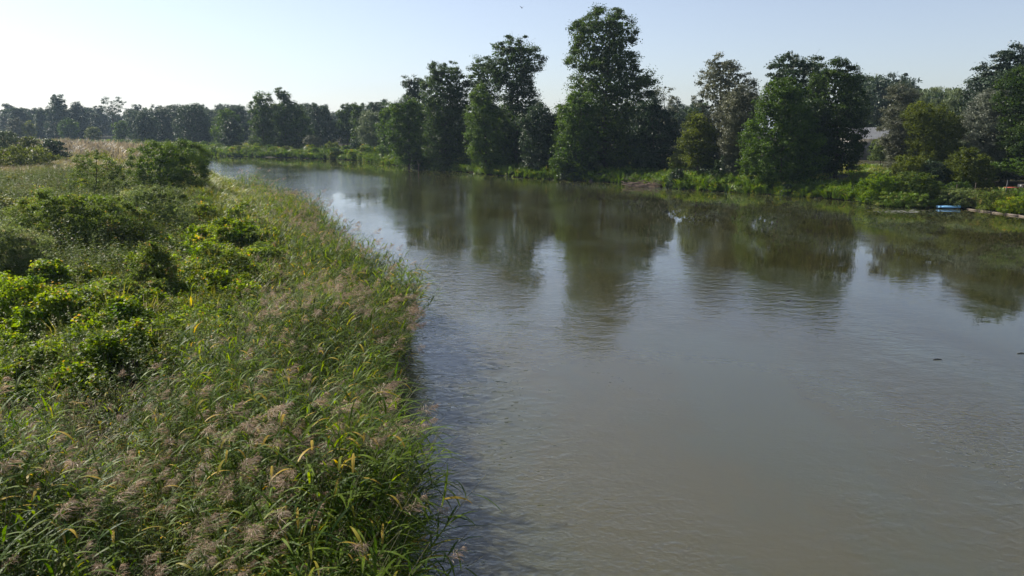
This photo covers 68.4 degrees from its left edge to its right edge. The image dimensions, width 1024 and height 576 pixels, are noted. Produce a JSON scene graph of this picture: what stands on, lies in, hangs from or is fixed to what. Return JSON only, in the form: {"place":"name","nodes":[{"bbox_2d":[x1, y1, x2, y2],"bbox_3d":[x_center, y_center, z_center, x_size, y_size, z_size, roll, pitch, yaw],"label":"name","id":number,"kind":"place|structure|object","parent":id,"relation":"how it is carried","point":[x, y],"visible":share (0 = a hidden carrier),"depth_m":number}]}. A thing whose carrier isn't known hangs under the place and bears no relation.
{"place":"outdoors","nodes":[
{"label":"outdoors","id":0,"kind":"place"},
{"bbox_2d":[0,0,1023,128],"label":"sky","id":1,"kind":"structure","parent":0,"point":[333,53]},
{"bbox_2d":[0,129,1023,575],"bbox_3d":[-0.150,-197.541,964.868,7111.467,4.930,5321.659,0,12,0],"label":"ground","id":2,"kind":"structure","parent":0,"point":[996,183],"depth_m":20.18},
{"bbox_2d":[0,129,22,148],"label":"willow shrub","id":3,"kind":"object","parent":2,"relation":"on","point":[8,140],"visible":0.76,"depth_m":146.38},
{"bbox_2d":[6,117,25,137],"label":"willow tree","id":4,"kind":"object","parent":2,"relation":"on","point":[15,123],"visible":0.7,"depth_m":341.48},
{"bbox_2d":[0,275,55,323],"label":"vine heap","id":5,"kind":"object","parent":2,"relation":"on","point":[23,288],"visible":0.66,"depth_m":24.95},
{"bbox_2d":[19,120,37,137],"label":"willow tree","id":6,"kind":"object","parent":2,"relation":"on","point":[28,130],"visible":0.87,"depth_m":343.71},
{"bbox_2d":[0,216,60,274],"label":"willow shrub","id":7,"kind":"object","parent":2,"relation":"on","point":[17,238],"visible":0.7,"depth_m":31.93},
{"bbox_2d":[18,136,42,150],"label":"willow shrub","id":8,"kind":"object","parent":2,"relation":"on","point":[28,141],"visible":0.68,"depth_m":144.76},
{"bbox_2d":[0,144,62,167],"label":"willow shrub","id":9,"kind":"object","parent":2,"relation":"on","point":[14,152],"visible":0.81,"depth_m":115.21},
{"bbox_2d":[36,138,72,156],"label":"willow shrub","id":10,"kind":"object","parent":2,"relation":"on","point":[57,148],"visible":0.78,"depth_m":139.01},
{"bbox_2d":[42,93,71,138],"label":"broadleaf tree","id":11,"kind":"object","parent":2,"relation":"on","point":[59,111],"visible":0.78,"depth_m":383.68},
{"bbox_2d":[57,117,79,139],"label":"willow tree","id":12,"kind":"object","parent":2,"relation":"on","point":[64,127],"visible":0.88,"depth_m":351.25},
{"bbox_2d":[65,101,88,138],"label":"broadleaf tree","id":13,"kind":"object","parent":2,"relation":"on","point":[76,109],"visible":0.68,"depth_m":389.23},
{"bbox_2d":[2,182,157,255],"bbox_3d":[-22.943,-3.397,40.109,8.616,4.472,5.602,0,12,0],"label":"willow shrub","id":14,"kind":"object","parent":2,"relation":"on","point":[73,212],"visible":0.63,"depth_m":39.20},
{"bbox_2d":[81,126,101,139],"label":"willow tree","id":15,"kind":"object","parent":2,"relation":"on","point":[93,132],"visible":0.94,"depth_m":346.96},
{"bbox_2d":[60,148,130,192],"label":"willow shrub","id":16,"kind":"object","parent":2,"relation":"on","point":[82,167],"visible":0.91,"depth_m":66.73},
{"bbox_2d":[2,136,195,160],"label":"pink reed field","id":17,"kind":"structure","parent":2,"relation":"on","point":[77,146],"depth_m":188.37},
{"bbox_2d":[0,155,210,190],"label":"golden grass","id":18,"kind":"structure","parent":2,"relation":"on","point":[65,161],"depth_m":112.74},
{"bbox_2d":[0,165,222,281],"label":"thicket bushes","id":19,"kind":"object","parent":2,"relation":"on","point":[3,202],"visible":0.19,"depth_m":54.64},
{"bbox_2d":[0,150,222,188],"bbox_3d":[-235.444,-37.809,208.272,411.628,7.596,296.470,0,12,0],"label":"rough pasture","id":20,"kind":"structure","parent":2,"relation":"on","point":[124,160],"depth_m":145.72},
{"bbox_2d":[99,95,126,138],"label":"poplar tree","id":21,"kind":"object","parent":2,"relation":"on","point":[111,113],"visible":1,"depth_m":373.76},
{"bbox_2d":[111,120,129,139],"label":"willow tree","id":22,"kind":"object","parent":2,"relation":"on","point":[119,130],"visible":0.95,"depth_m":336.83},
{"bbox_2d":[129,110,160,141],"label":"broadleaf tree","id":23,"kind":"object","parent":2,"relation":"on","point":[144,129],"visible":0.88,"depth_m":309.60},
{"bbox_2d":[0,160,293,284],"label":"weed thicket","id":24,"kind":"object","parent":2,"relation":"on","point":[48,178],"visible":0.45,"depth_m":43.53},
{"bbox_2d":[119,241,189,284],"bbox_3d":[-14.539,-0.509,30.615,2.402,2.956,1.940,0,12,0],"label":"elder shrub","id":25,"kind":"object","parent":2,"relation":"on","point":[155,255],"visible":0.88,"depth_m":30.23},
{"bbox_2d":[113,183,202,231],"bbox_3d":[-22.184,-4.528,47.121,5.453,3.969,4.637,0,12,0],"label":"willow shrub","id":26,"kind":"object","parent":2,"relation":"on","point":[135,196],"visible":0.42,"depth_m":46.54},
{"bbox_2d":[0,208,321,410],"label":"weeds in vines","id":27,"kind":"object","parent":2,"relation":"on","point":[109,329],"visible":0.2,"depth_m":26.07},
{"bbox_2d":[0,200,322,418],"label":"vine hummocks","id":28,"kind":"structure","parent":2,"relation":"on","point":[54,299],"depth_m":25.14},
{"bbox_2d":[0,208,322,425],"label":"vine carpet","id":29,"kind":"object","parent":2,"relation":"on","point":[95,295],"visible":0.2,"depth_m":26.07},
{"bbox_2d":[148,109,178,141],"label":"broadleaf tree","id":30,"kind":"object","parent":2,"relation":"on","point":[165,134],"visible":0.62,"depth_m":320.65},
{"bbox_2d":[121,137,216,191],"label":"willow shrub","id":31,"kind":"object","parent":2,"relation":"on","point":[174,171],"visible":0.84,"depth_m":74.55},
{"bbox_2d":[170,102,216,142],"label":"broadleaf tree","id":32,"kind":"object","parent":2,"relation":"on","point":[192,126],"visible":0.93,"depth_m":290.90},
{"bbox_2d":[0,192,401,575],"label":"reed undergrowth","id":33,"kind":"object","parent":2,"relation":"on","point":[78,396],"visible":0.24,"depth_m":18.55},
{"bbox_2d":[130,165,307,225],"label":"meadow grass","id":34,"kind":"structure","parent":2,"relation":"on","point":[216,180],"depth_m":69.75},
{"bbox_2d":[208,107,244,144],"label":"broadleaf tree","id":35,"kind":"object","parent":2,"relation":"on","point":[220,118],"visible":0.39,"depth_m":254.78},
{"bbox_2d":[218,117,244,146],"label":"broadleaf tree","id":36,"kind":"object","parent":2,"relation":"on","point":[231,137],"visible":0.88,"depth_m":243.74},
{"bbox_2d":[37,138,476,169],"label":"riverside scrub","id":37,"kind":"object","parent":2,"relation":"on","point":[372,149],"visible":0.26,"depth_m":199.79},
{"bbox_2d":[245,90,278,146],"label":"alder tree","id":38,"kind":"object","parent":2,"relation":"on","point":[262,115],"visible":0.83,"depth_m":224.98},
{"bbox_2d":[268,87,314,148],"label":"alder tree","id":39,"kind":"object","parent":2,"relation":"on","point":[284,130],"visible":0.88,"depth_m":221.15},
{"bbox_2d":[302,135,323,148],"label":"hawthorn bush","id":40,"kind":"object","parent":2,"relation":"on","point":[313,140],"visible":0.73,"depth_m":213.22},
{"bbox_2d":[307,103,338,144],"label":"broadleaf tree","id":41,"kind":"object","parent":2,"relation":"on","point":[315,112],"visible":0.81,"depth_m":254.69},
{"bbox_2d":[321,141,340,149],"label":"hawthorn bush","id":42,"kind":"object","parent":2,"relation":"on","point":[329,144],"visible":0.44,"depth_m":207.74},
{"bbox_2d":[333,103,356,144],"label":"broadleaf tree","id":43,"kind":"object","parent":2,"relation":"on","point":[344,115],"visible":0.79,"depth_m":250.86},
{"bbox_2d":[349,140,362,149],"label":"bush","id":44,"kind":"object","parent":2,"relation":"on","point":[355,143],"visible":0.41,"depth_m":199.06},
{"bbox_2d":[355,110,384,146],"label":"willow tree","id":45,"kind":"object","parent":2,"relation":"on","point":[371,131],"visible":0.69,"depth_m":200.31},
{"bbox_2d":[373,101,401,153],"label":"broadleaf tree","id":46,"kind":"object","parent":2,"relation":"on","point":[384,113],"visible":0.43,"depth_m":179.84},
{"bbox_2d":[383,294,412,329],"bbox_3d":[-4.247,1.360,25.038,1.170,3.028,0.991,23,6,-8],"label":"reed","id":47,"kind":"object","parent":2,"relation":"on","point":[400,309],"visible":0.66,"depth_m":24.94},
{"bbox_2d":[379,306,417,358],"bbox_3d":[-3.883,1.770,22.889,1.173,3.035,0.993,20,8,-17],"label":"reed","id":48,"kind":"object","parent":2,"relation":"on","point":[400,319],"visible":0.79,"depth_m":22.81},
{"bbox_2d":[383,95,433,167],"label":"broadleaf tree","id":49,"kind":"object","parent":2,"relation":"on","point":[402,122],"visible":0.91,"depth_m":150.40},
{"bbox_2d":[391,313,425,360],"bbox_3d":[-3.489,1.790,23.404,1.052,2.722,0.891,22,18,1],"label":"reed","id":50,"kind":"object","parent":2,"relation":"on","point":[410,331],"visible":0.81,"depth_m":23.20},
{"bbox_2d":[393,324,423,357],"bbox_3d":[-3.637,1.934,24.440,1.073,2.725,0.639,43,26,18],"label":"reed","id":51,"kind":"object","parent":2,"relation":"on","point":[413,331],"visible":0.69,"depth_m":23.87},
{"bbox_2d":[400,74,426,152],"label":"alder tree","id":52,"kind":"object","parent":2,"relation":"on","point":[412,92],"visible":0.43,"depth_m":159.68},
{"bbox_2d":[412,544,466,575],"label":"reed","id":53,"kind":"object","parent":2,"relation":"on","point":[450,560],"visible":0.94,"depth_m":10.77},
{"bbox_2d":[418,60,471,167],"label":"alder tree","id":54,"kind":"object","parent":2,"relation":"on","point":[441,145],"visible":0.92,"depth_m":142.74},
{"bbox_2d":[466,55,504,152],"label":"alder tree","id":55,"kind":"object","parent":2,"relation":"on","point":[481,77],"visible":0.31,"depth_m":144.08},
{"bbox_2d":[462,83,519,173],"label":"broadleaf tree","id":56,"kind":"object","parent":2,"relation":"on","point":[480,104],"visible":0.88,"depth_m":130.95},
{"bbox_2d":[473,111,515,153],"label":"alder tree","id":57,"kind":"object","parent":2,"relation":"on","point":[496,130],"visible":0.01,"depth_m":151.85},
{"bbox_2d":[0,61,1023,149],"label":"distant woods","id":58,"kind":"object","parent":2,"relation":"on","point":[875,90],"visible":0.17,"depth_m":283.96},
{"bbox_2d":[479,35,547,163],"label":"alder tree","id":59,"kind":"object","parent":2,"relation":"on","point":[523,78],"visible":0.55,"depth_m":132.23},
{"bbox_2d":[38,138,1023,191],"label":"bank grass","id":60,"kind":"structure","parent":2,"relation":"on","point":[871,169],"depth_m":107.94},
{"bbox_2d":[41,139,1023,211],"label":"bank greenery","id":61,"kind":"object","parent":2,"relation":"on","point":[826,188],"visible":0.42,"depth_m":110.99},
{"bbox_2d":[513,101,564,170],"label":"broadleaf tree","id":62,"kind":"object","parent":2,"relation":"on","point":[540,118],"visible":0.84,"depth_m":123.19},
{"bbox_2d":[544,113,567,157],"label":"broadleaf tree","id":63,"kind":"object","parent":2,"relation":"on","point":[553,134],"visible":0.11,"depth_m":124.16},
{"bbox_2d":[548,90,602,172],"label":"broadleaf tree","id":64,"kind":"object","parent":2,"relation":"on","point":[578,136],"visible":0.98,"depth_m":116.56},
{"bbox_2d":[410,142,800,180],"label":"shade scrub","id":65,"kind":"object","parent":2,"relation":"on","point":[716,169],"visible":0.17,"depth_m":117.50},
{"bbox_2d":[549,2,663,168],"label":"alder tree","id":66,"kind":"object","parent":2,"relation":"on","point":[616,117],"visible":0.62,"depth_m":119.00},
{"bbox_2d":[621,176,670,186],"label":"brushwood heap","id":67,"kind":"object","parent":2,"relation":"on","point":[648,184],"visible":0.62,"depth_m":104.25},
{"bbox_2d":[626,95,682,171],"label":"broadleaf tree","id":68,"kind":"object","parent":2,"relation":"on","point":[643,133],"visible":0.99,"depth_m":112.64},
{"bbox_2d":[654,86,680,148],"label":"ash tree","id":69,"kind":"object","parent":2,"relation":"on","point":[671,98],"visible":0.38,"depth_m":145.64},
{"bbox_2d":[665,167,690,185],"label":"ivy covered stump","id":70,"kind":"object","parent":2,"relation":"on","point":[677,173],"visible":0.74,"depth_m":101.78},
{"bbox_2d":[668,146,693,169],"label":"bush","id":71,"kind":"object","parent":2,"relation":"on","point":[679,163],"visible":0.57,"depth_m":109.99},
{"bbox_2d":[438,163,948,206],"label":"bank clumps","id":72,"kind":"object","parent":2,"relation":"on","point":[718,185],"visible":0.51,"depth_m":96.93},
{"bbox_2d":[674,108,718,173],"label":"broadleaf tree","id":73,"kind":"object","parent":2,"relation":"on","point":[696,130],"visible":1,"depth_m":103.45},
{"bbox_2d":[683,51,765,157],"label":"birch tree","id":74,"kind":"object","parent":2,"relation":"on","point":[730,67],"visible":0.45,"depth_m":108.37},
{"bbox_2d":[711,84,759,175],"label":"willow tree","id":75,"kind":"object","parent":2,"relation":"on","point":[733,120],"visible":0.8,"depth_m":99.89},
{"bbox_2d":[734,73,830,184],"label":"alder tree","id":76,"kind":"object","parent":2,"relation":"on","point":[785,118],"visible":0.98,"depth_m":92.53},
{"bbox_2d":[763,49,840,158],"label":"maple tree","id":77,"kind":"object","parent":2,"relation":"on","point":[784,70],"visible":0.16,"depth_m":105.53},
{"bbox_2d":[789,97,842,178],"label":"alder tree","id":78,"kind":"object","parent":2,"relation":"on","point":[825,152],"visible":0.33,"depth_m":95.66},
{"bbox_2d":[800,56,875,179],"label":"alder tree","id":79,"kind":"object","parent":2,"relation":"on","point":[844,117],"visible":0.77,"depth_m":95.96},
{"bbox_2d":[844,127,898,159],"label":"barn","id":80,"kind":"structure","parent":2,"relation":"on","point":[874,133],"depth_m":147.62},
{"bbox_2d":[866,139,887,164],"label":"bush","id":81,"kind":"object","parent":2,"relation":"on","point":[878,155],"visible":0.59,"depth_m":122.81},
{"bbox_2d":[853,173,904,201],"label":"bramble bush","id":82,"kind":"object","parent":2,"relation":"on","point":[878,183],"visible":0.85,"depth_m":79.36},
{"bbox_2d":[874,81,926,169],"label":"willow tree","id":83,"kind":"object","parent":2,"relation":"on","point":[900,103],"visible":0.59,"depth_m":108.66},
{"bbox_2d":[872,190,941,207],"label":"bramble bush","id":84,"kind":"object","parent":2,"relation":"on","point":[900,196],"visible":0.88,"depth_m":77.14},
{"bbox_2d":[889,154,930,181],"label":"bush","id":85,"kind":"object","parent":2,"relation":"on","point":[909,166],"visible":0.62,"depth_m":83.51},
{"bbox_2d":[894,170,947,199],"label":"bramble bush","id":86,"kind":"object","parent":2,"relation":"on","point":[925,185],"visible":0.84,"depth_m":78.20},
{"bbox_2d":[898,99,969,169],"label":"vine covered tree","id":87,"kind":"object","parent":2,"relation":"on","point":[931,123],"visible":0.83,"depth_m":88.95},
{"bbox_2d":[919,160,956,187],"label":"bush","id":88,"kind":"object","parent":2,"relation":"on","point":[934,167],"visible":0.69,"depth_m":82.40},
{"bbox_2d":[914,86,974,152],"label":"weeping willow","id":89,"kind":"object","parent":2,"relation":"on","point":[951,101],"visible":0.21,"depth_m":122.43},
{"bbox_2d":[935,186,982,207],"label":"bramble bush","id":90,"kind":"object","parent":2,"relation":"on","point":[959,193],"visible":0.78,"depth_m":76.33},
{"bbox_2d":[945,179,973,189],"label":"bush","id":91,"kind":"object","parent":2,"relation":"on","point":[961,184],"visible":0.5,"depth_m":79.15},
{"bbox_2d":[942,146,1000,188],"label":"hawthorn bush","id":92,"kind":"object","parent":2,"relation":"on","point":[964,164],"visible":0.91,"depth_m":81.21},
{"bbox_2d":[955,88,1017,178],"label":"willow tree","id":93,"kind":"object","parent":2,"relation":"on","point":[986,113],"visible":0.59,"depth_m":89.06},
{"bbox_2d":[955,129,1023,181],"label":"broadleaf tree","id":94,"kind":"object","parent":2,"relation":"on","point":[1008,177],"visible":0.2,"depth_m":90.88},
{"bbox_2d":[958,40,1023,161],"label":"broadleaf tree","id":95,"kind":"object","parent":2,"relation":"on","point":[1008,57],"visible":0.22,"depth_m":100.21},
{"bbox_2d":[971,189,1018,212],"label":"bramble bush","id":96,"kind":"object","parent":2,"relation":"on","point":[985,196],"visible":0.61,"depth_m":72.87},
{"bbox_2d":[967,208,1023,216],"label":"plank edging","id":97,"kind":"object","parent":2,"relation":"on","point":[1005,213],"visible":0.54,"depth_m":71.86},
{"bbox_2d":[988,64,1023,174],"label":"ash tree","id":98,"kind":"object","parent":2,"relation":"on","point":[1016,100],"visible":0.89,"depth_m":85.68},
{"bbox_2d":[990,157,1023,180],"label":"overhanging branch","id":99,"kind":"object","parent":2,"relation":"on","point":[1002,163],"visible":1,"depth_m":72.65},
{"bbox_2d":[992,195,1023,213],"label":"bramble bush","id":100,"kind":"object","parent":2,"relation":"on","point":[1008,204],"visible":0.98,"depth_m":71.06},
{"bbox_2d":[187,154,1023,575],"bbox_3d":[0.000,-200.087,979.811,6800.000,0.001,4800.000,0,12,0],"label":"river water","id":101,"kind":"structure","parent":0,"point":[617,380],"depth_m":25.19},
{"bbox_2d":[936,205,960,207],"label":"boat","id":102,"kind":"object","parent":101,"relation":"on","point":[945,206],"visible":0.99,"depth_m":75.96}
]}

